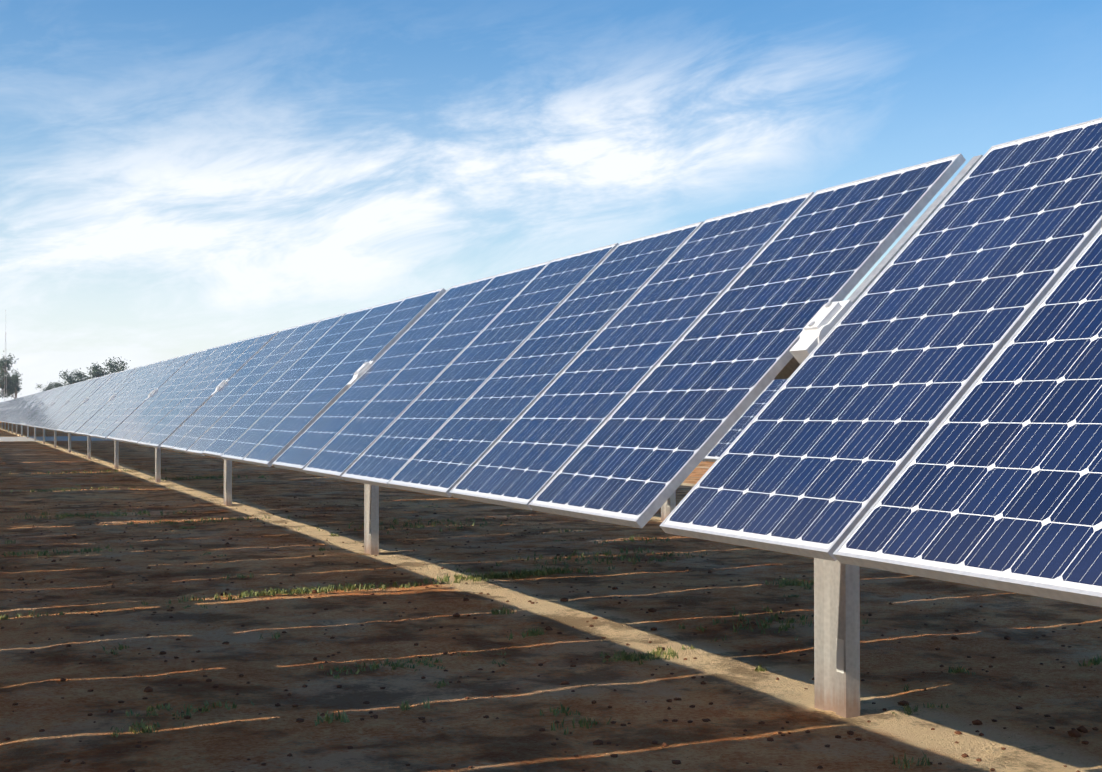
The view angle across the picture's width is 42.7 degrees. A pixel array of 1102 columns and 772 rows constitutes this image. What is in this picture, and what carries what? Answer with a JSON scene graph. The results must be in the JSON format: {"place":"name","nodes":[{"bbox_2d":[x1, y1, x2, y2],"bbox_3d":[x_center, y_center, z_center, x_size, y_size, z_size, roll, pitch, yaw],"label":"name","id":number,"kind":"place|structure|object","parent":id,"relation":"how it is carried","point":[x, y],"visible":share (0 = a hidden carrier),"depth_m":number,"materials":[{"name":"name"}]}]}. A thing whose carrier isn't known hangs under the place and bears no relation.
{"place":"outdoors","nodes":[
{"label":"outdoors","id":0,"kind":"place"},
{"bbox_2d":[0,436,113,440],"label":"gravel track","id":1,"kind":"structure","parent":0,"point":[65,438],"depth_m":61.72,"materials":[{"name":"beige gravel"}]},
{"bbox_2d":[0,422,1101,771],"bbox_3d":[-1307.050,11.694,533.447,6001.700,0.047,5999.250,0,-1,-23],"label":"ground","id":2,"kind":"structure","parent":0,"point":[738,692],"depth_m":6.57,"materials":[{"name":"soil"}]},
{"bbox_2d":[4,332,6,400],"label":"pole","id":3,"kind":"object","parent":2,"relation":"on","point":[6,380],"visible":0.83,"depth_m":307.94,"materials":[{"name":"metal"}]},
{"bbox_2d":[0,351,18,397],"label":"eucalyptus tree","id":4,"kind":"object","parent":2,"relation":"on","point":[3,369],"visible":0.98,"depth_m":315.11,"materials":[{"name":"green plant"}]},
{"bbox_2d":[0,369,22,398],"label":"eucalyptus tree","id":5,"kind":"object","parent":2,"relation":"on","point":[16,383],"visible":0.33,"depth_m":337.18,"materials":[{"name":"green plant"}]},
{"bbox_2d":[36,382,56,390],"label":"eucalyptus tree","id":6,"kind":"object","parent":2,"relation":"on","point":[51,386],"visible":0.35,"depth_m":357.87,"materials":[{"name":"green plant"}]},
{"bbox_2d":[54,368,90,387],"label":"eucalyptus tree","id":7,"kind":"object","parent":2,"relation":"on","point":[70,380],"visible":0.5,"depth_m":378.17,"materials":[{"name":"green plant"}]},
{"bbox_2d":[86,356,130,378],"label":"eucalyptus tree","id":8,"kind":"object","parent":2,"relation":"on","point":[96,372],"visible":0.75,"depth_m":335.47,"materials":[{"name":"green plant"}]},
{"bbox_2d":[0,118,1101,717],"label":"tracker row","id":9,"kind":"object","parent":2,"relation":"on","point":[932,408],"visible":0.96,"depth_m":5.20,"materials":[{"name":"glass"}]},
{"bbox_2d":[0,468,1101,768],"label":"grass tufts","id":10,"kind":"object","parent":2,"relation":"on","point":[784,582],"visible":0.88,"depth_m":8.24,"materials":[{"name":"green plant"}]},
{"bbox_2d":[0,495,1101,771],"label":"soil clods","id":11,"kind":"object","parent":2,"relation":"on","point":[902,703],"visible":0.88,"depth_m":6.10,"materials":[{"name":"brown soil"}]},
{"bbox_2d":[661,379,786,520],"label":"tracker row","id":12,"kind":"object","parent":2,"relation":"on","point":[736,429],"depth_m":11.86,"materials":[{"name":"metal"}]},
{"bbox_2d":[0,0,1101,401],"label":"sky","id":13,"kind":"structure","parent":0,"point":[178,178],"materials":[{"name":"blue"}]}
]}

